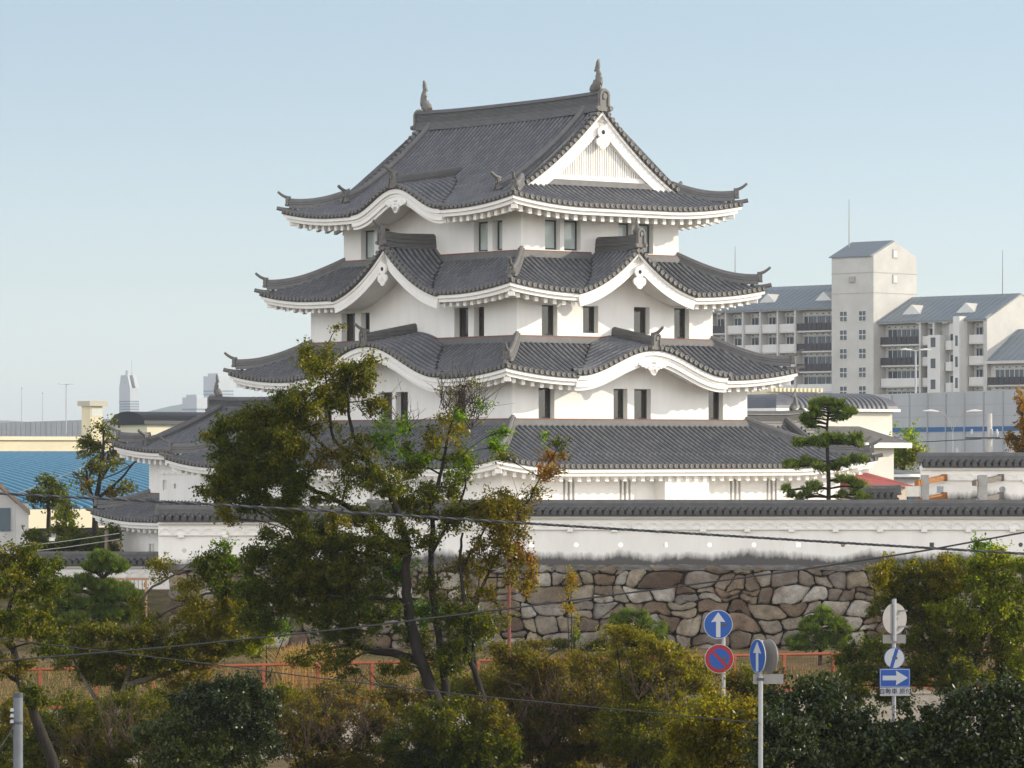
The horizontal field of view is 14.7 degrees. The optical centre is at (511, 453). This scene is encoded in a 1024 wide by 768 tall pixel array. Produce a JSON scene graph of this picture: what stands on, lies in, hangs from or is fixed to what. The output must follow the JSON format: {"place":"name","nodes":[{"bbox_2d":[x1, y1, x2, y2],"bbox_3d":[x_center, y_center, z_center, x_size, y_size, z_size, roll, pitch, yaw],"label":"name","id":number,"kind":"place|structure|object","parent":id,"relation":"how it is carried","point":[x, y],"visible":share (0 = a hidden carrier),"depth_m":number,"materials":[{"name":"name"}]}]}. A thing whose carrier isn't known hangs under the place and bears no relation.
{"place":"outdoors","nodes":[
{"label":"outdoors","id":0,"kind":"place"},
{"bbox_2d":[0,404,181,422],"bbox_3d":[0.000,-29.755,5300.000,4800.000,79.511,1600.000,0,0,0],"label":"hills","id":1,"kind":"structure","parent":0,"point":[176,408],"depth_m":5159.66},
{"bbox_2d":[111,412,201,442],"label":"annex","id":2,"kind":"object","parent":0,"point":[154,423],"visible":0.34,"depth_m":296.02,"materials":[{"name":"tile"}]},
{"bbox_2d":[182,395,206,411],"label":"office tower","id":3,"kind":"structure","parent":0,"point":[194,403],"depth_m":2203.35,"materials":[{"name":"grey concrete"}]},
{"bbox_2d":[0,540,1021,767],"bbox_3d":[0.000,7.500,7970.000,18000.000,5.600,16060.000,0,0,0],"label":"ground","id":4,"kind":"structure","parent":0,"point":[159,599],"depth_m":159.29,"materials":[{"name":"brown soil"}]},
{"bbox_2d":[0,693,22,767],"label":"utility post","id":5,"kind":"object","parent":4,"relation":"on","point":[17,716],"visible":1,"depth_m":54.94,"materials":[{"name":"grey metal"}]},
{"bbox_2d":[0,483,29,560],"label":"white house","id":6,"kind":"structure","parent":4,"relation":"on","point":[14,513],"depth_m":214.74,"materials":[{"name":"white paint"}]},
{"bbox_2d":[15,525,57,550],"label":"clipped bush","id":7,"kind":"object","parent":4,"relation":"on","point":[31,535],"visible":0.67,"depth_m":200.20,"materials":[{"name":"green plant"}]},
{"bbox_2d":[0,534,74,767],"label":"broadleaf tree","id":8,"kind":"object","parent":4,"relation":"on","point":[24,569],"visible":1,"depth_m":95.67,"materials":[{"name":"green plant"}]},
{"bbox_2d":[23,470,81,536],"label":"broadleaf tree","id":9,"kind":"object","parent":4,"relation":"on","point":[50,486],"visible":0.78,"depth_m":224.93,"materials":[{"name":"green plant"}]},
{"bbox_2d":[0,401,114,450],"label":"cream building","id":10,"kind":"structure","parent":4,"relation":"on","point":[92,409],"depth_m":328.32,"materials":[{"name":"beige paint"}]},
{"bbox_2d":[46,493,82,539],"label":"broadleaf tree","id":11,"kind":"object","parent":4,"relation":"on","point":[63,512],"visible":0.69,"depth_m":204.50,"materials":[{"name":"green plant"}]},
{"bbox_2d":[0,451,148,540],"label":"gymnasium","id":12,"kind":"structure","parent":4,"relation":"on","point":[19,470],"depth_m":273.54,"materials":[{"name":"blue metal"}]},
{"bbox_2d":[39,518,118,550],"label":"clipped bush","id":13,"kind":"object","parent":4,"relation":"on","point":[73,532],"visible":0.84,"depth_m":200.12,"materials":[{"name":"green plant"}]},
{"bbox_2d":[23,578,148,640],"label":"metal fence","id":14,"kind":"object","parent":4,"relation":"on","point":[142,579],"visible":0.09,"depth_m":159.97,"materials":[{"name":"metal"}]},
{"bbox_2d":[29,547,146,663],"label":"pine tree","id":15,"kind":"object","parent":4,"relation":"on","point":[106,593],"visible":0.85,"depth_m":151.71,"materials":[{"name":"green plant"}]},
{"bbox_2d":[0,670,180,767],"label":"shrub","id":16,"kind":"object","parent":4,"relation":"on","point":[87,742],"visible":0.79,"depth_m":107.47,"materials":[{"name":"green plant"}]},
{"bbox_2d":[30,551,169,588],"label":"wall","id":17,"kind":"structure","parent":4,"relation":"on","point":[137,559],"depth_m":189.94,"materials":[{"name":"white paint"}]},
{"bbox_2d":[63,413,138,535],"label":"broadleaf tree","id":18,"kind":"object","parent":4,"relation":"on","point":[92,465],"visible":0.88,"depth_m":214.96,"materials":[{"name":"green plant"}]},
{"bbox_2d":[91,522,124,550],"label":"clipped bush","id":19,"kind":"object","parent":4,"relation":"on","point":[113,546],"visible":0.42,"depth_m":199.24,"materials":[{"name":"green plant"}]},
{"bbox_2d":[119,361,138,412],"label":"office tower","id":20,"kind":"structure","parent":4,"relation":"on","point":[129,394],"depth_m":2053.05,"materials":[{"name":"grey glass"}]},
{"bbox_2d":[0,678,326,766],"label":"shrub","id":21,"kind":"object","parent":4,"relation":"on","point":[284,691],"visible":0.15,"depth_m":116.77,"materials":[{"name":"green plant"}]},
{"bbox_2d":[44,532,284,744],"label":"broadleaf tree","id":22,"kind":"object","parent":4,"relation":"on","point":[100,670],"visible":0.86,"depth_m":111.80,"materials":[{"name":"green plant"}]},
{"bbox_2d":[86,374,276,573],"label":"corner turret","id":23,"kind":"object","parent":4,"relation":"on","point":[137,522],"visible":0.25,"depth_m":200.13,"materials":[{"name":"white paint"}]},
{"bbox_2d":[126,667,306,767],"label":"shrub","id":24,"kind":"object","parent":4,"relation":"on","point":[224,724],"visible":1,"depth_m":101.54,"materials":[{"name":"green plant"}]},
{"bbox_2d":[203,373,233,398],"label":"office tower","id":25,"kind":"structure","parent":4,"relation":"on","point":[226,385],"depth_m":2505.39,"materials":[{"name":"grey concrete"}]},
{"bbox_2d":[214,608,316,680],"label":"shrub","id":26,"kind":"object","parent":4,"relation":"on","point":[295,618],"visible":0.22,"depth_m":149.95,"materials":[{"name":"green plant"}]},
{"bbox_2d":[253,671,413,767],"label":"shrub","id":27,"kind":"object","parent":4,"relation":"on","point":[325,730],"visible":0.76,"depth_m":105.84,"materials":[{"name":"green plant"}]},
{"bbox_2d":[0,638,758,723],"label":"power cable","id":28,"kind":"object","parent":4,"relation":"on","point":[382,685],"visible":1,"depth_m":69.89,"materials":[{"name":"grey plastic"}]},
{"bbox_2d":[188,322,574,767],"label":"broadleaf tree","id":29,"kind":"object","parent":4,"relation":"on","point":[332,589],"visible":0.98,"depth_m":104.68,"materials":[{"name":"green plant"}]},
{"bbox_2d":[298,658,529,765],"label":"shrub","id":30,"kind":"object","parent":4,"relation":"on","point":[468,684],"visible":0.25,"depth_m":115.64,"materials":[{"name":"green plant"}]},
{"bbox_2d":[368,689,525,767],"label":"shrub","id":31,"kind":"object","parent":4,"relation":"on","point":[441,740],"visible":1,"depth_m":103.21,"materials":[{"name":"green plant"}]},
{"bbox_2d":[0,688,1014,746],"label":"canal wall","id":32,"kind":"structure","parent":4,"relation":"on","point":[928,697],"depth_m":147.10,"materials":[{"name":"concrete"}]},
{"bbox_2d":[0,649,1021,710],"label":"canal railing","id":33,"kind":"object","parent":32,"relation":"on","point":[372,663],"visible":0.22,"depth_m":139.71,"materials":[{"name":"metal"}]},
{"bbox_2d":[507,559,510,656],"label":"painted pole","id":34,"kind":"object","parent":4,"relation":"on","point":[509,610],"visible":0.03,"depth_m":143.96,"materials":[{"name":"metal"}]},
{"bbox_2d":[0,390,1023,492],"bbox_3d":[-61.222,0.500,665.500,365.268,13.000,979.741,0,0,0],"label":"noise barrier","id":35,"kind":"object","parent":4,"relation":"on","point":[1001,406],"visible":0.07,"depth_m":387.04,"materials":[{"name":"grey metal"}]},
{"bbox_2d":[159,59,871,546],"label":"castle keep","id":36,"kind":"structure","parent":4,"relation":"on","point":[537,265],"depth_m":181.96,"materials":[{"name":"white paint"}]},
{"bbox_2d":[347,314,354,340],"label":"window","id":37,"kind":"structure","parent":36,"relation":"in","point":[350,317],"depth_m":188.71,"materials":[{"name":"grey"}]},
{"bbox_2d":[366,230,373,258],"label":"window","id":38,"kind":"structure","parent":36,"relation":"in","point":[369,234],"depth_m":189.40,"materials":[{"name":"grey glass"}]},
{"bbox_2d":[384,392,391,419],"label":"window","id":39,"kind":"structure","parent":36,"relation":"in","point":[387,393],"depth_m":184.34,"materials":[{"name":"grey"}]},
{"bbox_2d":[401,392,407,418],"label":"window","id":40,"kind":"structure","parent":36,"relation":"in","point":[404,394],"depth_m":183.44,"materials":[{"name":"grey"}]},
{"bbox_2d":[460,308,467,336],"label":"window","id":41,"kind":"structure","parent":36,"relation":"in","point":[463,311],"depth_m":181.70,"materials":[{"name":"grey"}]},
{"bbox_2d":[479,307,483,335],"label":"window","id":42,"kind":"structure","parent":36,"relation":"in","point":[481,309],"depth_m":180.73,"materials":[{"name":"grey glass"}]},
{"bbox_2d":[479,222,487,251],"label":"window","id":43,"kind":"structure","parent":36,"relation":"in","point":[483,226],"depth_m":182.45,"materials":[{"name":"grey glass"}]},
{"bbox_2d":[498,221,501,249],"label":"window","id":44,"kind":"structure","parent":36,"relation":"in","point":[499,222],"depth_m":181.43,"materials":[{"name":"grey glass"}]},
{"bbox_2d":[539,388,549,417],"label":"window","id":45,"kind":"structure","parent":36,"relation":"in","point":[544,393],"depth_m":178.05,"materials":[{"name":"grey"}]},
{"bbox_2d":[542,305,552,335],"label":"window","id":46,"kind":"structure","parent":36,"relation":"in","point":[547,310],"depth_m":179.63,"materials":[{"name":"grey glass"}]},
{"bbox_2d":[545,220,555,249],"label":"window","id":47,"kind":"structure","parent":36,"relation":"in","point":[550,225],"depth_m":181.17,"materials":[{"name":"grey glass"}]},
{"bbox_2d":[563,479,571,499],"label":"slat window","id":48,"kind":"structure","parent":36,"relation":"in","point":[567,486],"depth_m":175.12,"materials":[{"name":"white paint"}]},
{"bbox_2d":[564,221,576,250],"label":"window","id":49,"kind":"structure","parent":36,"relation":"in","point":[570,227],"depth_m":181.88,"materials":[{"name":"grey glass"}]},
{"bbox_2d":[583,306,593,332],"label":"window","id":50,"kind":"structure","parent":36,"relation":"in","point":[588,311],"depth_m":181.08,"materials":[{"name":"grey glass"}]},
{"bbox_2d":[614,389,622,418],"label":"window","id":51,"kind":"structure","parent":36,"relation":"in","point":[618,393],"depth_m":180.68,"materials":[{"name":"grey"}]},
{"bbox_2d":[618,223,627,235],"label":"window","id":52,"kind":"structure","parent":36,"relation":"in","point":[622,228],"depth_m":183.80,"materials":[{"name":"grey glass"}]},
{"bbox_2d":[620,478,627,499],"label":"slat window","id":53,"kind":"structure","parent":36,"relation":"in","point":[623,484],"depth_m":177.14,"materials":[{"name":"white paint"}]},
{"bbox_2d":[634,307,644,333],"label":"window","id":54,"kind":"structure","parent":36,"relation":"in","point":[639,313],"depth_m":182.95,"materials":[{"name":"grey"}]},
{"bbox_2d":[634,389,646,418],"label":"window","id":55,"kind":"structure","parent":36,"relation":"in","point":[640,395],"depth_m":181.52,"materials":[{"name":"grey"}]},
{"bbox_2d":[639,224,648,253],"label":"window","id":56,"kind":"structure","parent":36,"relation":"in","point":[646,227],"depth_m":184.70,"materials":[{"name":"grey glass"}]},
{"bbox_2d":[674,308,684,338],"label":"window","id":57,"kind":"structure","parent":36,"relation":"in","point":[679,314],"depth_m":184.47,"materials":[{"name":"grey"}]},
{"bbox_2d":[709,391,718,419],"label":"window","id":58,"kind":"structure","parent":36,"relation":"in","point":[713,396],"depth_m":184.25,"materials":[{"name":"grey"}]},
{"bbox_2d":[730,478,738,499],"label":"slat window","id":59,"kind":"structure","parent":36,"relation":"in","point":[734,485],"depth_m":181.17,"materials":[{"name":"white paint"}]},
{"bbox_2d":[767,478,774,499],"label":"slat window","id":60,"kind":"structure","parent":36,"relation":"in","point":[770,483],"depth_m":182.45,"materials":[{"name":"white paint"}]},
{"bbox_2d":[467,632,643,767],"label":"shrub","id":61,"kind":"object","parent":4,"relation":"on","point":[539,678],"visible":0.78,"depth_m":108.58,"materials":[{"name":"green plant"}]},
{"bbox_2d":[498,627,612,656],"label":"shrub","id":62,"kind":"object","parent":4,"relation":"on","point":[535,644],"visible":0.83,"depth_m":157.51,"materials":[{"name":"green plant"}]},
{"bbox_2d":[558,565,582,685],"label":"shrub","id":63,"kind":"object","parent":4,"relation":"on","point":[571,578],"visible":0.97,"depth_m":150.41,"materials":[{"name":"yellow plant"}]},
{"bbox_2d":[154,564,1023,649],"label":"stone rampart","id":64,"kind":"object","parent":4,"relation":"on","point":[775,608],"visible":0.34,"depth_m":163.65,"materials":[{"name":"stone"}]},
{"bbox_2d":[154,504,369,563],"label":"front wall","id":65,"kind":"structure","parent":64,"relation":"on","point":[190,528],"depth_m":163.98,"materials":[{"name":"paint"}]},
{"bbox_2d":[606,606,670,641],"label":"pine tree","id":66,"kind":"object","parent":4,"relation":"on","point":[642,616],"visible":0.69,"depth_m":157.63,"materials":[{"name":"green plant"}]},
{"bbox_2d":[588,621,720,767],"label":"shrub","id":67,"kind":"object","parent":4,"relation":"on","point":[656,688],"visible":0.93,"depth_m":106.37,"materials":[{"name":"green plant"}]},
{"bbox_2d":[586,651,787,767],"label":"shrub","id":68,"kind":"object","parent":4,"relation":"on","point":[739,688],"visible":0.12,"depth_m":115.98,"materials":[{"name":"green plant"}]},
{"bbox_2d":[651,670,768,767],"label":"shrub","id":69,"kind":"object","parent":4,"relation":"on","point":[715,750],"visible":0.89,"depth_m":76.20,"materials":[{"name":"green plant"}]},
{"bbox_2d":[704,610,733,695],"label":"sign post","id":70,"kind":"object","parent":4,"relation":"on","point":[718,624],"visible":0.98,"depth_m":77.43,"materials":[{"name":"metal"}]},
{"bbox_2d":[750,639,782,767],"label":"sign post","id":71,"kind":"object","parent":4,"relation":"on","point":[764,655],"visible":1,"depth_m":69.97,"materials":[{"name":"metal"}]},
{"bbox_2d":[736,667,863,767],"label":"shrub","id":72,"kind":"object","parent":4,"relation":"on","point":[790,737],"visible":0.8,"depth_m":72.44,"materials":[{"name":"green plant"}]},
{"bbox_2d":[747,390,882,499],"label":"building","id":73,"kind":"structure","parent":4,"relation":"on","point":[786,420],"depth_m":191.84,"materials":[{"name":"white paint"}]},
{"bbox_2d":[781,603,853,665],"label":"pine tree","id":74,"kind":"object","parent":4,"relation":"on","point":[839,626],"visible":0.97,"depth_m":156.72,"materials":[{"name":"green plant"}]},
{"bbox_2d":[747,393,900,435],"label":"barrel roof building","id":75,"kind":"structure","parent":4,"relation":"on","point":[874,413],"depth_m":259.69,"materials":[{"name":"white"}]},
{"bbox_2d":[747,388,822,393],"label":"rooftop pergola","id":76,"kind":"object","parent":75,"relation":"on","point":[790,390],"visible":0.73,"depth_m":301.09,"materials":[{"name":"beige"}]},
{"bbox_2d":[810,426,911,479],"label":"hipped house","id":77,"kind":"structure","parent":4,"relation":"on","point":[886,445],"depth_m":221.62,"materials":[{"name":"white paint"}]},
{"bbox_2d":[713,217,1023,394],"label":"apartment block","id":78,"kind":"structure","parent":4,"relation":"on","point":[854,327],"depth_m":546.33,"materials":[{"name":"grey concrete"}]},
{"bbox_2d":[804,316,831,322],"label":"window","id":79,"kind":"structure","parent":78,"relation":"in","point":[808,319],"depth_m":555.59,"materials":[{"name":"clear glass"}]},
{"bbox_2d":[804,336,831,343],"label":"window","id":80,"kind":"structure","parent":78,"relation":"in","point":[825,339],"depth_m":555.59,"materials":[{"name":"grey glass"}]},
{"bbox_2d":[804,356,831,363],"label":"window","id":81,"kind":"structure","parent":78,"relation":"in","point":[807,360],"depth_m":555.72,"materials":[{"name":"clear glass"}]},
{"bbox_2d":[804,377,831,383],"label":"window","id":82,"kind":"structure","parent":78,"relation":"in","point":[807,380],"depth_m":555.66,"materials":[{"name":"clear glass"}]},
{"bbox_2d":[889,329,918,336],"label":"window","id":83,"kind":"structure","parent":78,"relation":"in","point":[911,332],"depth_m":544.44,"materials":[{"name":"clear glass"}]},
{"bbox_2d":[889,350,918,357],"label":"window","id":84,"kind":"structure","parent":78,"relation":"in","point":[902,353],"depth_m":544.58,"materials":[{"name":"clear glass"}]},
{"bbox_2d":[889,371,918,377],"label":"window","id":85,"kind":"structure","parent":78,"relation":"in","point":[892,374],"depth_m":544.51,"materials":[{"name":"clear glass"}]},
{"bbox_2d":[996,369,1023,376],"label":"window","id":86,"kind":"structure","parent":78,"relation":"in","point":[1020,372],"depth_m":530.02,"materials":[{"name":"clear glass"}]},
{"bbox_2d":[840,473,919,546],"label":"red roof house","id":87,"kind":"structure","parent":4,"relation":"on","point":[872,479],"depth_m":208.54,"materials":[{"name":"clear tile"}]},
{"bbox_2d":[860,484,901,543],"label":"side wall","id":88,"kind":"structure","parent":4,"relation":"on","point":[887,492],"depth_m":187.04,"materials":[{"name":"white paint"}]},
{"bbox_2d":[822,698,954,767],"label":"shrub","id":89,"kind":"object","parent":4,"relation":"on","point":[883,744],"visible":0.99,"depth_m":72.47,"materials":[{"name":"green plant"}]},
{"bbox_2d":[879,599,910,726],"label":"sign post","id":90,"kind":"object","parent":4,"relation":"on","point":[896,679],"visible":1,"depth_m":74.92,"materials":[{"name":"metal"}]},
{"bbox_2d":[894,469,919,499],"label":"flat grey house","id":91,"kind":"structure","parent":4,"relation":"on","point":[907,477],"depth_m":225.62,"materials":[{"name":"paint"}]},
{"bbox_2d":[889,419,933,470],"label":"broadleaf tree","id":92,"kind":"object","parent":4,"relation":"on","point":[903,457],"visible":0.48,"depth_m":231.50,"materials":[{"name":"green plant"}]},
{"bbox_2d":[900,348,930,392],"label":"street lamp","id":93,"kind":"object","parent":4,"relation":"on","point":[924,349],"visible":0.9,"depth_m":394.43,"materials":[{"name":"silver metal"}]},
{"bbox_2d":[815,531,1023,712],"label":"broadleaf tree","id":94,"kind":"object","parent":4,"relation":"on","point":[997,598],"visible":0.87,"depth_m":111.63,"materials":[{"name":"green plant"}]},
{"bbox_2d":[923,409,981,451],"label":"street lamp","id":95,"kind":"object","parent":4,"relation":"on","point":[931,410],"visible":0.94,"depth_m":299.97,"materials":[{"name":"silver metal"}]},
{"bbox_2d":[911,663,1023,767],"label":"shrub","id":96,"kind":"object","parent":4,"relation":"on","point":[997,741],"visible":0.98,"depth_m":72.33,"materials":[{"name":"green plant"}]},
{"bbox_2d":[916,452,1023,546],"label":"wall","id":97,"kind":"structure","parent":4,"relation":"on","point":[962,470],"depth_m":176.02,"materials":[{"name":"paint"}]},
{"bbox_2d":[955,413,1013,451],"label":"utility pole","id":98,"kind":"object","parent":4,"relation":"on","point":[990,434],"visible":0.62,"depth_m":239.84,"materials":[{"name":"concrete"}]},
{"bbox_2d":[1003,384,1023,451],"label":"broadleaf tree","id":99,"kind":"object","parent":4,"relation":"on","point":[1014,441],"visible":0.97,"depth_m":225.06,"materials":[{"name":"orange plant"}]},
{"bbox_2d":[4,723,1017,764],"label":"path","id":100,"kind":"structure","parent":0,"point":[133,761],"depth_m":131.98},
{"bbox_2d":[0,492,1023,554],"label":"power cable","id":101,"kind":"object","parent":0,"point":[497,521],"visible":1,"depth_m":29.99,"materials":[{"name":"grey plastic"}]},
{"bbox_2d":[0,532,1023,661],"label":"power cable","id":102,"kind":"object","parent":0,"point":[510,607],"visible":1,"depth_m":30.00,"materials":[{"name":"grey plastic"}]},
{"bbox_2d":[0,0,1023,421],"label":"sky","id":103,"kind":"structure","parent":0,"point":[148,148],"materials":[{"name":"blue"}]},
{"bbox_2d":[366,499,1023,563],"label":"front wall","id":104,"kind":"structure","parent":0,"point":[937,523],"depth_m":164.00,"materials":[{"name":"paint"}]},
{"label":"gravel court","id":105,"kind":"structure","parent":0,"visible":0},
{"bbox_2d":[779,394,874,499],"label":"pine tree","id":106,"kind":"object","parent":105,"relation":"on","point":[837,409],"visible":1,"depth_m":166.79,"materials":[{"name":"green plant"}]},
{"bbox_2d":[914,474,947,499],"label":"wall buttress","id":107,"kind":"structure","parent":105,"relation":"on","point":[924,481],"depth_m":173.49,"materials":[{"name":"white concrete"}]},
{"bbox_2d":[972,474,1003,499],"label":"wall buttress","id":108,"kind":"structure","parent":105,"relation":"on","point":[981,482],"depth_m":173.43,"materials":[{"name":"white concrete"}]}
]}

